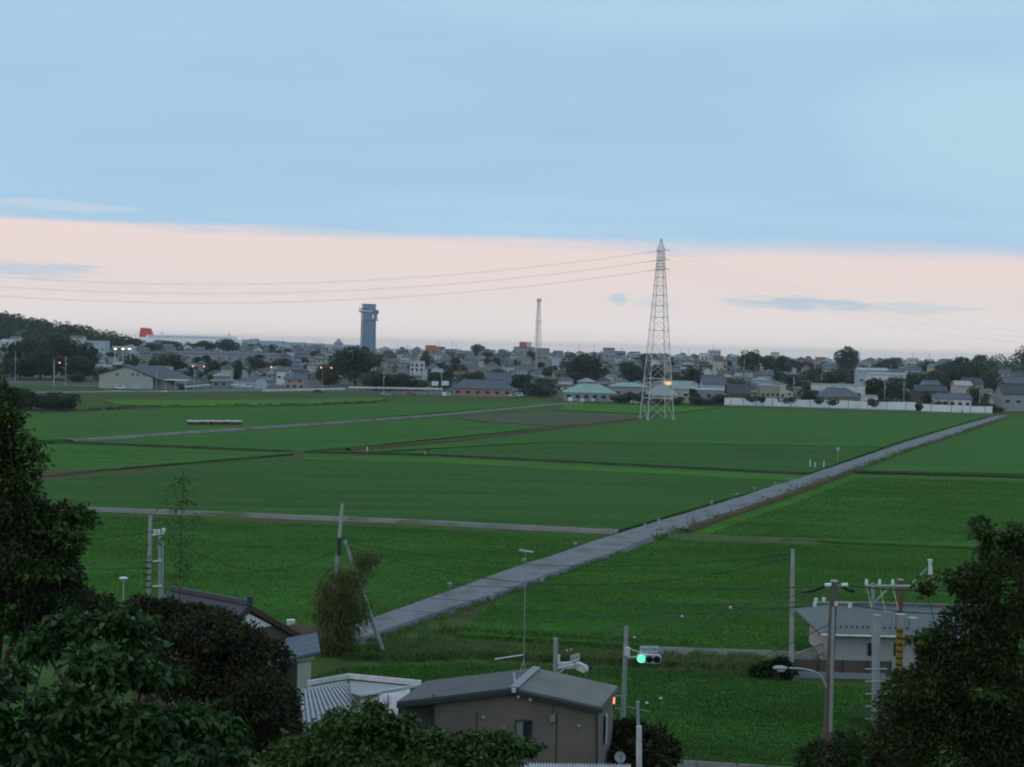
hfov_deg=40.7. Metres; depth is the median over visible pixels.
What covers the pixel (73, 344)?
tree
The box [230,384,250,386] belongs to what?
guardrail
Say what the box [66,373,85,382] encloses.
garden tree
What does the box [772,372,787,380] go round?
garden tree
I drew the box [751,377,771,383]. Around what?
town house
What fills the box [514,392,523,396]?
parked car
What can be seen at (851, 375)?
tree
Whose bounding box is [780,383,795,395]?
town house
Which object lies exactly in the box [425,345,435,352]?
house
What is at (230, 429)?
track
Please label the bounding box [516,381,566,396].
tree
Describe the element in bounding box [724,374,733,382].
town house
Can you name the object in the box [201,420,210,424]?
covered stack
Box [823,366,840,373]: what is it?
town house
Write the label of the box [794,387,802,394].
town house
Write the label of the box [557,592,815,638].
overhead wire
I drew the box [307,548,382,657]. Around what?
feathery tree
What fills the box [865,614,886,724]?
stub pole
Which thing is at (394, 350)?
sea
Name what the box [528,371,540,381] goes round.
town house
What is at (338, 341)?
pavilion
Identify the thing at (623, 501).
rice field
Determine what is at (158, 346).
tree
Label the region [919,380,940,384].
house
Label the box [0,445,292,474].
rice field
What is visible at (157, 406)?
grass
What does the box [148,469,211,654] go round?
bamboo
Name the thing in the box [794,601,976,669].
grey roofed house
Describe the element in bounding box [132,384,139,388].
shutter door
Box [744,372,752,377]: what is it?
town house
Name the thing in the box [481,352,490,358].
garden tree
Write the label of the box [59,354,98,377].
tree
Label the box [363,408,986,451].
rice field
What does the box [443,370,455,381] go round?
garden tree
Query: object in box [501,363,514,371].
town house
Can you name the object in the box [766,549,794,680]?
concrete pole
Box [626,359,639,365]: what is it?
town house
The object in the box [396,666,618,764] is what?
brown shed
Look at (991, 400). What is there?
town house
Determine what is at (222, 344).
tree
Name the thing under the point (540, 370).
town house
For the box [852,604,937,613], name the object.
overhead wire
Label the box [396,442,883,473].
rice field
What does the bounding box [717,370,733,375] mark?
town house
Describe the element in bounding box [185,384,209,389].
guardrail
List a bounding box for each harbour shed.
[242,339,250,345]
[251,339,258,343]
[260,341,285,346]
[284,342,304,347]
[305,343,323,345]
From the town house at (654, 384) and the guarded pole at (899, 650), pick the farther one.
the town house at (654, 384)
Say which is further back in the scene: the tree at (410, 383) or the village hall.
the tree at (410, 383)
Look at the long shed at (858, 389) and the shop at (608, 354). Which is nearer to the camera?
the long shed at (858, 389)
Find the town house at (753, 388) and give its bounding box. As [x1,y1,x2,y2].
[750,385,756,398]
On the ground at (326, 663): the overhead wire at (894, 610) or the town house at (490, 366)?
the town house at (490, 366)
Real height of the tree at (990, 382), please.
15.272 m
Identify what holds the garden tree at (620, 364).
on the ground at (326, 663)
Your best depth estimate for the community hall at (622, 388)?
596.24 m
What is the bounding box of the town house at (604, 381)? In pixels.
[595,377,611,387]
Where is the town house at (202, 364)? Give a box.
[198,361,205,369]
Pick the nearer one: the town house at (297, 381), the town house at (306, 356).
the town house at (297, 381)
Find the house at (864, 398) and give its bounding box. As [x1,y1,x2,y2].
[861,395,877,401]
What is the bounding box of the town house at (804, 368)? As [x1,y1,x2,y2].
[801,365,809,374]
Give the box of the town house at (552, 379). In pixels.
[541,376,556,388]
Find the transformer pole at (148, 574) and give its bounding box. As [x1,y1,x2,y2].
[143,515,165,598]
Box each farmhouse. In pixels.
[452,379,513,396]
[487,371,511,384]
[724,383,750,397]
[814,387,860,400]
[993,383,1023,411]
[996,376,1023,383]
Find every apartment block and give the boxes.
[410,361,424,378]
[431,368,442,373]
[699,353,708,360]
[707,344,720,363]
[770,352,779,366]
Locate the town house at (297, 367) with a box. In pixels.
[291,363,303,373]
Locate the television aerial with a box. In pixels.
[495,549,531,673]
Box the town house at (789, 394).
[785,390,793,398]
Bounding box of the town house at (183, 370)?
[175,367,196,378]
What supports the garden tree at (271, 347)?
on the ground at (326, 663)
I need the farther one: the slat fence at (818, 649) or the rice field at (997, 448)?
the rice field at (997, 448)
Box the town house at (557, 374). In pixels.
[551,370,565,381]
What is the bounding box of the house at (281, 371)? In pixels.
[275,366,291,384]
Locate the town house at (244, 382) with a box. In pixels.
[233,380,254,387]
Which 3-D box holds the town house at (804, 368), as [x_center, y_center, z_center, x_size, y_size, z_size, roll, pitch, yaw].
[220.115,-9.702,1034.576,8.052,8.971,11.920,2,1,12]
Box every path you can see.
[655,646,819,657]
[655,759,793,766]
[664,534,997,546]
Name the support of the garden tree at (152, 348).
on the ground at (326, 663)
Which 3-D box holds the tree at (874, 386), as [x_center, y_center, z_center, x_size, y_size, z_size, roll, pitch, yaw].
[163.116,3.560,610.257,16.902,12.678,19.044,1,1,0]
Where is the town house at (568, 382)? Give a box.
[555,377,574,390]
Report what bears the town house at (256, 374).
on the ground at (326, 663)
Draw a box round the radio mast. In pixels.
[534,298,541,369]
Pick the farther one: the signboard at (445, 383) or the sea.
the sea
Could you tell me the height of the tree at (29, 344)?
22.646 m
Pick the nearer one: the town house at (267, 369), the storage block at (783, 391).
the storage block at (783, 391)
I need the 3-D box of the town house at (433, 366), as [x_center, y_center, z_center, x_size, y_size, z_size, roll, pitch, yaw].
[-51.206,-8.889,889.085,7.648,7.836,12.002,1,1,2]
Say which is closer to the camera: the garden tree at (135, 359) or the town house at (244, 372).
the town house at (244, 372)
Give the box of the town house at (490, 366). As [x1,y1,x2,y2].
[485,362,499,370]
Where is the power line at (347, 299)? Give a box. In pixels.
[13,269,657,302]
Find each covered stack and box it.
[187,420,200,424]
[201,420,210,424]
[211,420,223,424]
[224,420,241,424]
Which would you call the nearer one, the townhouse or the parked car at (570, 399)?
the parked car at (570, 399)
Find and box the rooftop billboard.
[519,342,531,348]
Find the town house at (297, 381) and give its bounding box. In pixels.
[283,373,309,388]
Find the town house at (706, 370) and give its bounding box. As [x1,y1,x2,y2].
[699,367,711,374]
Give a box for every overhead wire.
[67,531,152,539]
[152,553,334,572]
[168,534,335,570]
[340,576,818,588]
[344,545,790,584]
[346,588,812,604]
[346,601,811,616]
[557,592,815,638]
[559,603,811,651]
[641,625,826,704]
[848,584,1017,590]
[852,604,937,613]
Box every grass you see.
[41,400,388,412]
[319,627,814,674]
[361,551,639,641]
[377,532,618,614]
[434,624,693,646]
[651,420,997,539]
[676,736,791,766]
[690,475,862,535]
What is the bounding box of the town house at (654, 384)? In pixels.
[649,380,660,388]
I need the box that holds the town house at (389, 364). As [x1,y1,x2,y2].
[384,360,396,368]
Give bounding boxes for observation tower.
[358,304,378,349]
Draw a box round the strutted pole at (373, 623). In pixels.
[329,504,383,650]
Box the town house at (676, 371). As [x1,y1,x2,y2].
[672,369,684,375]
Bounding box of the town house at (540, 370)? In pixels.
[538,368,553,375]
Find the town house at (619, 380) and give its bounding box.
[612,377,627,382]
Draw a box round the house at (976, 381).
[960,377,984,402]
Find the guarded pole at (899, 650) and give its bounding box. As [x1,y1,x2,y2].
[895,579,902,700]
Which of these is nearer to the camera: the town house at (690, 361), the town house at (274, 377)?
the town house at (274, 377)
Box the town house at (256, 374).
[247,370,263,379]
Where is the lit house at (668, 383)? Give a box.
[661,380,671,388]
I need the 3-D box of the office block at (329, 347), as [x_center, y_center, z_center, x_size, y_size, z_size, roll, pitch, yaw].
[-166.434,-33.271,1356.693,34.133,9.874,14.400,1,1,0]
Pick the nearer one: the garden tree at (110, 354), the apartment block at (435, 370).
the apartment block at (435, 370)
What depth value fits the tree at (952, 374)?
774.59 m
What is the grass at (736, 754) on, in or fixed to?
on the ground at (326, 663)
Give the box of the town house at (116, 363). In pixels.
[113,361,124,367]
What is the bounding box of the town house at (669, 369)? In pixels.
[662,364,672,372]
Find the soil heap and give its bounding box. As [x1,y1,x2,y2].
[286,623,333,640]
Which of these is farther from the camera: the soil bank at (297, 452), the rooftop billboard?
the rooftop billboard
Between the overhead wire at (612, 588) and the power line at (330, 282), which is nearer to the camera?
the overhead wire at (612, 588)
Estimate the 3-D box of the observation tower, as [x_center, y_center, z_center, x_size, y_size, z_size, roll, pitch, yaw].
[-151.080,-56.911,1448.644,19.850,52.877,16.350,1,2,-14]
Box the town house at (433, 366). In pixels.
[427,364,438,373]
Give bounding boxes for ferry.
[139,327,240,345]
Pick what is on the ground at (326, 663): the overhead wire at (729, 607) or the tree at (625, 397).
the tree at (625, 397)
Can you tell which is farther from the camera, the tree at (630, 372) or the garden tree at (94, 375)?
the tree at (630, 372)
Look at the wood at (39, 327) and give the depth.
1116.62 m
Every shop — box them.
[552,357,567,369]
[603,348,614,361]
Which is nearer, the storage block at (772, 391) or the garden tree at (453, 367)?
the storage block at (772, 391)
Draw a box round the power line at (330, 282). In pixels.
[13,253,642,284]
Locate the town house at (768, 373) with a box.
[761,369,773,376]
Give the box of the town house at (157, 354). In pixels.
[152,351,161,358]
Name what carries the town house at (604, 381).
on the ground at (326, 663)
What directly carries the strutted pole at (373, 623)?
on the ground at (326, 663)
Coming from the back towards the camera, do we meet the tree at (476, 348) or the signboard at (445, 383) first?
the tree at (476, 348)
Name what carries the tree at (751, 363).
on the ground at (326, 663)
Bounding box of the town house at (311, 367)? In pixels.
[307,362,321,371]
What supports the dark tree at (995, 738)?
on the ground at (326, 663)
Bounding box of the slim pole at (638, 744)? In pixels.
[627,701,648,766]
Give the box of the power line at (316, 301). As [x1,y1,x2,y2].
[4,271,644,303]
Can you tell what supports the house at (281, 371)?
on the ground at (326, 663)
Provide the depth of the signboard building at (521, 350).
1299.60 m
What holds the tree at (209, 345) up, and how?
on the ground at (326, 663)
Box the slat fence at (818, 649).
[795,643,822,658]
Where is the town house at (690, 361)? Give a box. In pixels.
[681,359,698,367]
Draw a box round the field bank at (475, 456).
[40,441,808,474]
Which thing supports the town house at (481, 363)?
on the ground at (326, 663)
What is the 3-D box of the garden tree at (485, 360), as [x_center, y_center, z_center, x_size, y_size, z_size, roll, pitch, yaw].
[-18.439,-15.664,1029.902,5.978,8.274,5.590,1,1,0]
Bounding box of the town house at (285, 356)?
[281,354,290,362]
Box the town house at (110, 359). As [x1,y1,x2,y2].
[108,357,121,362]
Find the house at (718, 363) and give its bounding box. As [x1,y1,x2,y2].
[712,356,723,374]
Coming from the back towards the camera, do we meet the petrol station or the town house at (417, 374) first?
the petrol station
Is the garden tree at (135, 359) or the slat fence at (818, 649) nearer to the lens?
the slat fence at (818, 649)
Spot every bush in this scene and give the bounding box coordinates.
[0,393,40,409]
[12,388,48,409]
[35,391,66,409]
[39,397,76,409]
[52,393,83,410]
[605,715,685,766]
[747,655,798,681]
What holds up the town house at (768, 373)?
on the ground at (326, 663)
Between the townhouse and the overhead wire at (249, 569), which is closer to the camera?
the overhead wire at (249, 569)
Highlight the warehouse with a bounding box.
[96,365,204,389]
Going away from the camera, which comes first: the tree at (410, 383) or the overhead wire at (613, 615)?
the overhead wire at (613, 615)
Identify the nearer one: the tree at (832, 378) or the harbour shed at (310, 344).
the tree at (832, 378)
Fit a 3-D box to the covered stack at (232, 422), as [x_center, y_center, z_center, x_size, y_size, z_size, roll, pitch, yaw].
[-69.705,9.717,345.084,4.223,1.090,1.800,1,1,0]
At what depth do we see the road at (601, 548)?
138.82 m
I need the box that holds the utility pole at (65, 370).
[65,356,66,385]
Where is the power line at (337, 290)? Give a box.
[6,264,626,292]
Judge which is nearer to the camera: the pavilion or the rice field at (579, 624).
the rice field at (579, 624)
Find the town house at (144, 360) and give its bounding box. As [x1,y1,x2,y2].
[138,358,157,363]
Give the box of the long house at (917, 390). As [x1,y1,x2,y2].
[909,384,948,403]
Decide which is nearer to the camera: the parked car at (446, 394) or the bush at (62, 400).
the bush at (62, 400)
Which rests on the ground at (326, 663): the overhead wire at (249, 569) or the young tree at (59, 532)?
the young tree at (59, 532)
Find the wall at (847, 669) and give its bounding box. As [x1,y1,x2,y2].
[794,658,891,679]
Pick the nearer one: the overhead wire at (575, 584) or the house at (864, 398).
the overhead wire at (575, 584)
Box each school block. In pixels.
[68,335,86,343]
[81,340,109,355]
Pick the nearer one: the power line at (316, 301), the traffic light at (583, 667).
the traffic light at (583, 667)
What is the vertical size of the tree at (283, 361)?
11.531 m
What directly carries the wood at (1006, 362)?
on the ground at (326, 663)
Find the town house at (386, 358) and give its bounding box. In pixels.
[381,355,389,364]
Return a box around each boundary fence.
[724,398,761,406]
[763,398,915,410]
[921,404,961,412]
[963,406,991,413]
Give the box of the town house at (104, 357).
[99,354,109,361]
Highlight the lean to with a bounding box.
[520,762,630,766]
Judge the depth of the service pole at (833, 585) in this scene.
40.09 m
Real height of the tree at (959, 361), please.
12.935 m
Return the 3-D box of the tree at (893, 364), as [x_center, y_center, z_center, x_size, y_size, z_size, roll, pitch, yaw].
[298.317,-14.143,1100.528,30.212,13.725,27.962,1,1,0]
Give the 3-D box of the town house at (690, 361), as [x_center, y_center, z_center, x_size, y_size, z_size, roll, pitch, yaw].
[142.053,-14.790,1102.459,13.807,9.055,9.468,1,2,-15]
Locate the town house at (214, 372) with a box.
[207,370,220,380]
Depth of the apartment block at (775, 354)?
1199.63 m
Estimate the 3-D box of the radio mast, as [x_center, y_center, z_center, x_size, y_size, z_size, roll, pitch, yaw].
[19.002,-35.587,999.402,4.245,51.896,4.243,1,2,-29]
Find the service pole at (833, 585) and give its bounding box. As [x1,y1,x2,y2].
[773,580,853,765]
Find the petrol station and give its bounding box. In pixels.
[112,345,136,360]
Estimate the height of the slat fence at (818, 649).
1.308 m
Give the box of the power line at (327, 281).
[13,250,659,283]
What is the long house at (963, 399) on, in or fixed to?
on the ground at (326, 663)
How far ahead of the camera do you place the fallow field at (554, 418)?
416.83 m
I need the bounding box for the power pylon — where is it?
[638,238,675,420]
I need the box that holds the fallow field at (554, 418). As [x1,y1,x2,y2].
[455,412,642,425]
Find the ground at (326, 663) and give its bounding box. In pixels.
[0,325,1023,766]
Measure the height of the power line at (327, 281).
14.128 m
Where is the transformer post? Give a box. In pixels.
[865,559,932,655]
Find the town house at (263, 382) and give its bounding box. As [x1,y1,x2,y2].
[254,376,273,388]
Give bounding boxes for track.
[46,506,619,533]
[64,402,582,440]
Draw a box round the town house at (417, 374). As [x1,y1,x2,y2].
[412,371,427,382]
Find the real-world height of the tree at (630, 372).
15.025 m
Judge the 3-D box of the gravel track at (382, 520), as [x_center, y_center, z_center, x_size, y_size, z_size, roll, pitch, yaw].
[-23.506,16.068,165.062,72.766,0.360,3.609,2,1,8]
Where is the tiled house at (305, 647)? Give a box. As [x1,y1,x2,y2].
[132,586,319,725]
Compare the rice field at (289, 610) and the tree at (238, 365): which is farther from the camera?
the tree at (238, 365)
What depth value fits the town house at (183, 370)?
712.82 m
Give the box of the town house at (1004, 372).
[998,370,1010,377]
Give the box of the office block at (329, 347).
[324,344,360,350]
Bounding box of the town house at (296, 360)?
[288,358,301,363]
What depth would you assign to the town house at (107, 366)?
755.25 m
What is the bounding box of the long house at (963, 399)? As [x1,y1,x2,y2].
[929,392,972,409]
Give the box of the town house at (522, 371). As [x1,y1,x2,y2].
[517,369,527,374]
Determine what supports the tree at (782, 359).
on the ground at (326, 663)
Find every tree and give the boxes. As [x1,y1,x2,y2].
[0,340,29,372]
[0,357,41,379]
[0,374,98,663]
[0,401,105,722]
[0,603,263,766]
[17,335,46,377]
[17,349,64,379]
[32,334,74,378]
[57,337,81,377]
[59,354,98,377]
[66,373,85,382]
[69,585,309,765]
[70,341,101,378]
[91,368,109,380]
[105,352,117,356]
[122,360,132,365]
[126,354,139,362]
[138,344,162,349]
[146,345,156,351]
[147,360,166,365]
[158,352,189,369]
[161,340,180,348]
[180,343,198,348]
[182,367,196,376]
[191,357,200,362]
[194,340,216,350]
[197,369,203,377]
[200,355,211,363]
[203,359,223,374]
[206,375,213,383]
[214,339,239,350]
[231,360,243,376]
[233,369,241,379]
[244,356,273,367]
[247,367,265,375]
[268,344,275,352]
[271,357,292,368]
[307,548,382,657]
[310,351,318,356]
[315,364,334,380]
[319,371,339,386]
[327,345,385,384]
[328,358,345,375]
[348,372,403,389]
[375,373,404,390]
[393,373,431,389]
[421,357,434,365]
[427,371,443,381]
[430,372,452,389]
[439,364,447,369]
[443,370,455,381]
[448,363,457,372]
[449,357,460,364]
[454,372,486,383]
[470,344,485,355]
[473,370,484,378]
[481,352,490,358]
[484,357,490,364]
[486,368,513,377]
[490,357,500,364]
[510,373,533,388]
[513,359,520,365]
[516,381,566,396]
[533,378,551,384]
[537,361,544,368]
[541,367,552,376]
[559,353,614,377]
[563,371,594,383]
[588,371,598,379]
[610,392,636,402]
[617,362,629,371]
[618,363,645,382]
[630,392,651,403]
[640,360,650,367]
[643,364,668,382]
[651,397,669,404]
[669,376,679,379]
[670,396,684,404]
[680,365,703,383]
[687,396,714,404]
[688,388,698,401]
[708,394,727,404]
[727,378,745,382]
[736,349,763,371]
[760,354,779,371]
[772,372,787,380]
[776,355,793,373]
[777,373,807,386]
[790,368,823,380]
[791,514,1023,766]
[793,360,822,372]
[796,380,828,396]
[800,389,818,399]
[815,368,854,383]
[833,346,859,370]
[844,369,854,383]
[862,377,900,401]
[868,358,903,368]
[884,376,910,401]
[884,519,1023,766]
[906,371,924,389]
[912,370,946,384]
[917,361,935,371]
[920,391,934,403]
[934,360,955,370]
[937,366,972,388]
[951,356,974,366]
[961,362,993,380]
[966,385,983,405]
[972,354,986,366]
[979,370,1000,389]
[983,393,990,402]
[987,404,1004,412]
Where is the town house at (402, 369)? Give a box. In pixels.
[397,365,408,373]
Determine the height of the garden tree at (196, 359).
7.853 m
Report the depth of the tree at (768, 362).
998.34 m
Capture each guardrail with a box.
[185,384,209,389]
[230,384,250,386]
[262,388,344,391]
[349,386,441,395]
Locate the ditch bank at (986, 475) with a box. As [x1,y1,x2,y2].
[851,469,1023,477]
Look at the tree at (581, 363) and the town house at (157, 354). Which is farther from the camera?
the town house at (157, 354)
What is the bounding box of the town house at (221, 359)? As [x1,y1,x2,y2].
[216,358,228,363]
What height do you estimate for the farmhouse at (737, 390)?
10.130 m
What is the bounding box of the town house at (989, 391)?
[983,388,993,400]
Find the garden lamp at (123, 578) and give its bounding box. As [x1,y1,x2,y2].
[119,577,127,705]
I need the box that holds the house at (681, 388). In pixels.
[670,380,690,402]
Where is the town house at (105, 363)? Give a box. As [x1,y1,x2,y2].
[95,363,113,368]
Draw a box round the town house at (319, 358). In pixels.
[312,353,328,362]
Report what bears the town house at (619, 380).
on the ground at (326, 663)
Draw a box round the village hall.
[646,383,679,403]
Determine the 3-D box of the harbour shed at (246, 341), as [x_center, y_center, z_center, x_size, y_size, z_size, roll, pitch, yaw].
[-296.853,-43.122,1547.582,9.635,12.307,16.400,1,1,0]
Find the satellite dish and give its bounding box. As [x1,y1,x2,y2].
[615,751,625,765]
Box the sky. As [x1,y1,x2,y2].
[0,0,1023,362]
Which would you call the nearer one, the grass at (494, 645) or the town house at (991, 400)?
the grass at (494, 645)
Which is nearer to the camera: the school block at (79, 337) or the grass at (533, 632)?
the grass at (533, 632)
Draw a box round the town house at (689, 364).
[682,362,696,371]
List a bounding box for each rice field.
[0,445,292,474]
[1,516,602,642]
[5,402,548,440]
[10,459,790,531]
[83,417,550,450]
[104,397,386,406]
[302,455,804,479]
[303,662,903,766]
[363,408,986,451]
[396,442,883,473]
[456,540,1023,662]
[558,404,721,413]
[710,475,1023,550]
[864,417,1023,474]
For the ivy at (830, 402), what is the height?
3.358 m
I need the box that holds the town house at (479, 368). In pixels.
[473,366,483,372]
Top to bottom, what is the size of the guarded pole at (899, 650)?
9.375 m
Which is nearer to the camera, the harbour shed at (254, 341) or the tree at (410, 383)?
the tree at (410, 383)
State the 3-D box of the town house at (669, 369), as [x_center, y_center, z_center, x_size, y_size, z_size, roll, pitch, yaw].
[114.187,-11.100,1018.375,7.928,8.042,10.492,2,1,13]
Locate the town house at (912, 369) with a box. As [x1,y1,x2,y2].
[905,367,920,373]
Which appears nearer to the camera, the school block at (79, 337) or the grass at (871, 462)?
the grass at (871, 462)
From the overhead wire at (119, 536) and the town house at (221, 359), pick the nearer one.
the overhead wire at (119, 536)
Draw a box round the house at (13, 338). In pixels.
[9,336,23,348]
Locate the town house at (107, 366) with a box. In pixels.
[95,364,112,369]
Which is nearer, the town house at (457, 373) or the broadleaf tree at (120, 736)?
the broadleaf tree at (120, 736)
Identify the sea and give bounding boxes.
[376,348,1009,363]
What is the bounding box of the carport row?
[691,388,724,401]
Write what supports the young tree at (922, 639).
on the ground at (326, 663)
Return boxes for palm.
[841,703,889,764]
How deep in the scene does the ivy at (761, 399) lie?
541.78 m
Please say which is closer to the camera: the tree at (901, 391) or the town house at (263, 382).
the town house at (263, 382)
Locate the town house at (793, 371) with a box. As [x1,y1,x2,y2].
[783,366,797,374]
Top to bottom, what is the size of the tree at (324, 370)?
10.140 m
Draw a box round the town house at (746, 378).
[739,375,751,383]
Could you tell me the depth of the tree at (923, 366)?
1146.38 m
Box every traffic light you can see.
[553,638,592,672]
[613,626,661,718]
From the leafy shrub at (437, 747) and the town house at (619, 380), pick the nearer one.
the leafy shrub at (437, 747)
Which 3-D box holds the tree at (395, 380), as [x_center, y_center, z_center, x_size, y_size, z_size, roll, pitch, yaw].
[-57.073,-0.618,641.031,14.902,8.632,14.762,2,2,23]
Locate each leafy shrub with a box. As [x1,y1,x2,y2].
[257,695,423,766]
[390,723,549,766]
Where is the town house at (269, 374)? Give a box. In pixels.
[266,366,276,378]
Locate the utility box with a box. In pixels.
[286,619,294,624]
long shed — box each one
[172,350,280,363]
[810,383,865,400]
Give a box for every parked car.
[116,385,125,389]
[442,392,450,396]
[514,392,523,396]
[568,397,574,401]
[630,400,640,403]
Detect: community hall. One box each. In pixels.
[562,383,617,401]
[609,382,648,399]
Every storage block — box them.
[757,384,779,404]
[779,385,785,398]
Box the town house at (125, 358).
[120,353,135,360]
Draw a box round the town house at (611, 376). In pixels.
[603,373,617,382]
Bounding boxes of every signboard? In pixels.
[432,381,438,394]
[442,381,448,391]
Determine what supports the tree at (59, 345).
on the ground at (326, 663)
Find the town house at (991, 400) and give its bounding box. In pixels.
[989,397,993,403]
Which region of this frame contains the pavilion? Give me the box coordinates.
[334,338,342,344]
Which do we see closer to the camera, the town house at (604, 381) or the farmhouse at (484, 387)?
the farmhouse at (484, 387)
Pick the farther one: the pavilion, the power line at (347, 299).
the pavilion
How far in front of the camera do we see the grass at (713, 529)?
183.77 m
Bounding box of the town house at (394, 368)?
[392,364,400,372]
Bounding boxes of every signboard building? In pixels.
[514,347,534,356]
[535,348,549,368]
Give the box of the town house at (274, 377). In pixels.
[271,369,275,380]
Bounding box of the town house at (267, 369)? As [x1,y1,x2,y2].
[263,366,270,373]
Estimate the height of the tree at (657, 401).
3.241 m
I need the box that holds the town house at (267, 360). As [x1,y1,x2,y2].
[259,358,269,365]
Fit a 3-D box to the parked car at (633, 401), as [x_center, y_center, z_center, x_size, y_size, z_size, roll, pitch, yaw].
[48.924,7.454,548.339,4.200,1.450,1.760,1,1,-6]
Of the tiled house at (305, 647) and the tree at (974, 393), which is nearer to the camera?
the tiled house at (305, 647)
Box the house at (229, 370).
[220,365,234,379]
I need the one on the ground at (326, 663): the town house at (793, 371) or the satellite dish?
the town house at (793, 371)
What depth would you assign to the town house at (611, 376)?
768.92 m
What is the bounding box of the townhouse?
[699,375,725,388]
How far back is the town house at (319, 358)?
1035.70 m
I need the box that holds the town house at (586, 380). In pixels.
[576,378,596,383]
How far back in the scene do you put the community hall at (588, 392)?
566.34 m
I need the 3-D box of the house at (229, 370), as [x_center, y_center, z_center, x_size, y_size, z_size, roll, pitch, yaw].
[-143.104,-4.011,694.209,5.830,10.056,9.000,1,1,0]
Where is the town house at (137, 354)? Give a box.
[131,351,139,357]
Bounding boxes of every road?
[33,389,443,392]
[324,415,1007,655]
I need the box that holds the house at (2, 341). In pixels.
[0,339,9,356]
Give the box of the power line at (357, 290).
[8,261,650,293]
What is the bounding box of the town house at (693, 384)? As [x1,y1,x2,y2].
[685,380,699,388]
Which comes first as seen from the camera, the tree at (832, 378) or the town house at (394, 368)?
the tree at (832, 378)
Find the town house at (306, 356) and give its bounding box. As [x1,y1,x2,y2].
[296,354,309,361]
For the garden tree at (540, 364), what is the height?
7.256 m
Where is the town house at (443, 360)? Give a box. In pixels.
[439,358,451,363]
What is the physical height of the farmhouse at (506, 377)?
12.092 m
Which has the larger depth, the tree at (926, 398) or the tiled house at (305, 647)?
the tree at (926, 398)
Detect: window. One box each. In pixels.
[515,719,531,737]
[605,713,607,743]
[867,643,871,655]
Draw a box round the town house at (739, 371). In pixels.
[729,369,742,375]
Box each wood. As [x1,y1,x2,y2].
[0,310,139,348]
[974,346,1023,375]
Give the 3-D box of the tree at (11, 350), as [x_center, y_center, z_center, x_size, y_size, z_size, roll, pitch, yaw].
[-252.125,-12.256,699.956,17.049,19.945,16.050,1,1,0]
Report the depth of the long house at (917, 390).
597.89 m
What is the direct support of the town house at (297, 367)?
on the ground at (326, 663)
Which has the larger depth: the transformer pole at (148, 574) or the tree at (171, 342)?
the tree at (171, 342)
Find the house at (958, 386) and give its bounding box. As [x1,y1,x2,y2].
[949,380,972,392]
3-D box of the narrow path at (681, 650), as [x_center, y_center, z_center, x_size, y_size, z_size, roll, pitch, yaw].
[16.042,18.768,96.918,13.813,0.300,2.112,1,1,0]
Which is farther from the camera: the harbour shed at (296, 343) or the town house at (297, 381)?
the harbour shed at (296, 343)
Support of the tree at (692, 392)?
on the ground at (326, 663)
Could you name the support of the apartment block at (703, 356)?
on the ground at (326, 663)
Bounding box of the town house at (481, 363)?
[478,357,489,366]
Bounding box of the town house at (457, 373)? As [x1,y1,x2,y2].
[453,371,469,381]
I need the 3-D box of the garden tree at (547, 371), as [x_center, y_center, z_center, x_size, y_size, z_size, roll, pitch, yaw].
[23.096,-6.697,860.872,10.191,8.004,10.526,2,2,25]
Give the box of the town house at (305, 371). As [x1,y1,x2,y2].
[301,369,312,378]
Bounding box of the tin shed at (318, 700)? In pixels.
[301,673,420,730]
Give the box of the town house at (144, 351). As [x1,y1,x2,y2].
[138,347,151,355]
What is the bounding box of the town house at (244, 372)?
[240,368,248,377]
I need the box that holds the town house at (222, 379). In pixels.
[209,372,232,386]
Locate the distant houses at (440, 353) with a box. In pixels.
[123,340,1019,371]
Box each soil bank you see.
[26,469,90,477]
[84,450,303,471]
[346,417,637,450]
[680,470,853,532]
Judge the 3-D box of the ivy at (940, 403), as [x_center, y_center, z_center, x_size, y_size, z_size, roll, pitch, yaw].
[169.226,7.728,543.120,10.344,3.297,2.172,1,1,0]
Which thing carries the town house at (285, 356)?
on the ground at (326, 663)
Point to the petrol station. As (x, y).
(131, 348)

